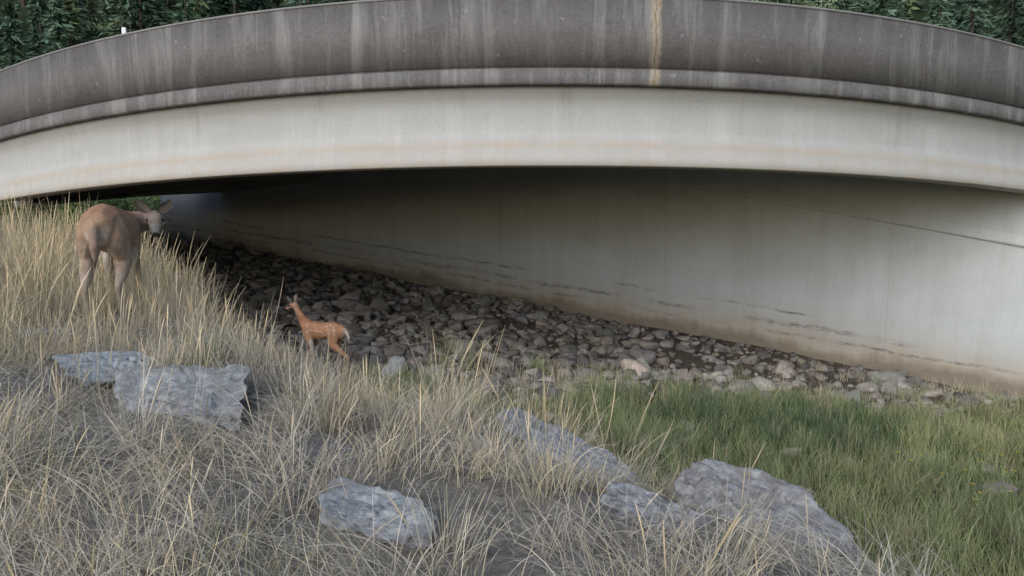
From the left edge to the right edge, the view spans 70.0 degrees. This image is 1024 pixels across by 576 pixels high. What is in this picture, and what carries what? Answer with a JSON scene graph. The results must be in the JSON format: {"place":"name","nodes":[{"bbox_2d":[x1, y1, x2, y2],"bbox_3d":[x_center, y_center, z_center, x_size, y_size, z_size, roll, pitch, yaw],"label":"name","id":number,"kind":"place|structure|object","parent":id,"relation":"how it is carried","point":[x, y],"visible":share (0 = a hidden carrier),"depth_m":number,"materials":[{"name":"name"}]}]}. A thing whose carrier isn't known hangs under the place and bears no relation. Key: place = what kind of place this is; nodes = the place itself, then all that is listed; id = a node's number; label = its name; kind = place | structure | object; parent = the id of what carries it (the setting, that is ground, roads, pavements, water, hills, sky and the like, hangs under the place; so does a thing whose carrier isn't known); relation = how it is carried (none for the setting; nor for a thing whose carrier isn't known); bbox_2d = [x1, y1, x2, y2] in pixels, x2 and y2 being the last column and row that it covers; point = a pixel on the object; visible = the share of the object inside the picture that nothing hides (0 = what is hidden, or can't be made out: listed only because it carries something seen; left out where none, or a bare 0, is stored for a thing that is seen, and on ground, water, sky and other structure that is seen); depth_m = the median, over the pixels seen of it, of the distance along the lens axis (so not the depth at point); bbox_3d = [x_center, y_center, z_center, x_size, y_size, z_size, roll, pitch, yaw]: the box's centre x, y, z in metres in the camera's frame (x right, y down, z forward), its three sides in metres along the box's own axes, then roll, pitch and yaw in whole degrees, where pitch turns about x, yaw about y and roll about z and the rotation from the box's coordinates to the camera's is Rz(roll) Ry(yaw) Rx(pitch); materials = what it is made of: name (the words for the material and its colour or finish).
{"place":"outdoors","nodes":[
{"label":"outdoors","id":0,"kind":"place"},
{"bbox_2d":[0,0,1023,575],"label":"ground","id":1,"kind":"structure","parent":0,"point":[502,556],"depth_m":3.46,"materials":[{"name":"beige plant"}]},
{"bbox_2d":[0,201,71,227],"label":"shrub","id":2,"kind":"object","parent":1,"relation":"on","point":[7,207],"visible":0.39,"depth_m":28.87,"materials":[{"name":"green plant"}]},
{"bbox_2d":[9,327,77,343],"bbox_3d":[-3.872,0.422,6.013,0.513,0.178,0.296,-1,7,-11],"label":"rock","id":3,"kind":"object","parent":1,"relation":"on","point":[47,331],"visible":0.2,"depth_m":5.96,"materials":[{"name":"stone"}]},
{"bbox_2d":[52,351,163,386],"bbox_3d":[-2.716,0.621,4.935,0.718,0.268,0.428,1,21,-17],"label":"rock","id":4,"kind":"object","parent":1,"relation":"on","point":[102,366],"visible":0.46,"depth_m":4.90,"materials":[{"name":"stone"}]},
{"bbox_2d":[60,196,155,220],"bbox_3d":[-16.840,-3.395,30.309,3.848,2.406,3.744,4,8,27],"label":"shrub","id":5,"kind":"object","parent":1,"relation":"on","point":[121,203],"visible":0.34,"depth_m":29.75,"materials":[{"name":"green plant"}]},
{"bbox_2d":[0,198,218,414],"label":"tall grass stalks","id":6,"kind":"object","parent":1,"relation":"on","point":[94,313],"depth_m":5.55,"materials":[{"name":"plant"}]},
{"bbox_2d":[75,200,172,327],"bbox_3d":[-3.603,-0.242,6.691,0.574,1.120,1.256,0,7,4],"label":"doe","id":7,"kind":"object","parent":1,"relation":"on","point":[113,231],"visible":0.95,"depth_m":6.31,"materials":[{"name":"fur"}]},
{"bbox_2d":[126,196,160,212],"bbox_3d":[-14.613,-3.296,30.267,2.881,2.426,3.742,0,7,0],"label":"shrub","id":8,"kind":"object","parent":1,"relation":"on","point":[155,200],"visible":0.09,"depth_m":29.85,"materials":[{"name":"green plant"}]},
{"bbox_2d":[131,196,159,207],"bbox_3d":[-15.398,-4.236,33.658,4.183,2.636,3.062,0,7,0],"label":"shrub","id":9,"kind":"object","parent":1,"relation":"on","point":[145,198],"visible":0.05,"depth_m":33.16,"materials":[{"name":"green plant"}]},
{"bbox_2d":[113,363,249,430],"bbox_3d":[-1.997,0.708,4.613,1.221,0.295,0.765,20,28,25],"label":"rock","id":10,"kind":"object","parent":1,"relation":"on","point":[185,377],"visible":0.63,"depth_m":4.50,"materials":[{"name":"stone"}]},
{"bbox_2d":[286,294,349,378],"bbox_3d":[-2.611,0.650,9.905,1.075,1.079,0.264,3,8,22],"label":"fawn","id":11,"kind":"object","parent":1,"relation":"on","point":[312,330],"visible":0.88,"depth_m":9.82,"materials":[{"name":"fur"}]},
{"bbox_2d":[318,478,437,551],"bbox_3d":[-0.556,0.944,2.977,0.566,0.117,0.273,9,22,22],"label":"rock","id":12,"kind":"object","parent":1,"relation":"on","point":[364,512],"visible":0.81,"depth_m":2.94,"materials":[{"name":"stone"}]},
{"bbox_2d":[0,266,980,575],"bbox_3d":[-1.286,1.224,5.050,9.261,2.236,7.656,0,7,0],"label":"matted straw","id":13,"kind":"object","parent":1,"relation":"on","point":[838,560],"visible":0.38,"depth_m":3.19,"materials":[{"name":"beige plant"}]},
{"bbox_2d":[0,0,1023,398],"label":"concrete bridge","id":14,"kind":"structure","parent":1,"relation":"on","point":[838,186],"depth_m":10.37,"materials":[{"name":"concrete"}]},
{"bbox_2d":[121,27,126,33],"bbox_3d":[-5.350,-3.535,10.088,0.100,0.112,0.080,0,7,0],"label":"delineator post","id":15,"kind":"object","parent":14,"relation":"on","point":[124,29],"visible":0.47,"depth_m":10.07,"materials":[{"name":"white paint"}]},
{"bbox_2d":[0,0,1023,69],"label":"conifer forest","id":16,"kind":"object","parent":1,"relation":"on","point":[71,15],"visible":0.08,"depth_m":46.59,"materials":[{"name":"green plant"}]},
{"bbox_2d":[57,232,1023,514],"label":"riprap rocks","id":17,"kind":"object","parent":1,"relation":"on","point":[471,312],"visible":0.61,"depth_m":13.60,"materials":[{"name":"stone"}]},
{"bbox_2d":[497,407,638,486],"bbox_3d":[0.365,1.278,4.978,0.508,0.456,1.444,-15,33,-44],"label":"rock","id":18,"kind":"object","parent":1,"relation":"on","point":[541,434],"visible":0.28,"depth_m":5.02,"materials":[{"name":"stone"}]},
{"bbox_2d":[599,480,717,542],"bbox_3d":[0.662,1.092,3.384,0.558,0.259,0.278,7,14,11],"label":"rock","id":19,"kind":"object","parent":1,"relation":"on","point":[616,492],"visible":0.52,"depth_m":3.35,"materials":[{"name":"stone"}]},
{"bbox_2d":[330,332,1021,432],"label":"dry tufts","id":20,"kind":"object","parent":1,"relation":"on","point":[931,386],"visible":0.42,"depth_m":11.07,"materials":[{"name":"plant"}]},
{"bbox_2d":[446,357,1023,466],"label":"sedge clump","id":21,"kind":"object","parent":1,"relation":"on","point":[807,422],"visible":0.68,"depth_m":9.32,"materials":[{"name":"green plant"}]},
{"bbox_2d":[674,458,860,573],"bbox_3d":[1.409,1.413,4.165,1.061,0.510,0.614,15,20,18],"label":"rock","id":22,"kind":"object","parent":1,"relation":"on","point":[695,472],"visible":0.52,"depth_m":4.12,"materials":[{"name":"stone"}]},
{"bbox_2d":[783,0,844,8],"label":"broadleaf tree","id":23,"kind":"object","parent":1,"relation":"on","point":[817,1],"visible":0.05,"depth_m":37.91,"materials":[{"name":"green plant"}]},
{"bbox_2d":[896,449,1018,514],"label":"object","id":24,"kind":"object","parent":1,"relation":"on","point":[964,478],"visible":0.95,"depth_m":7.54,"materials":[{"name":"green plant"}]},
{"bbox_2d":[327,332,1023,575],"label":"green grass","id":25,"kind":"structure","parent":0,"point":[624,427],"depth_m":8.18,"materials":[{"name":"green plant"}]}
]}

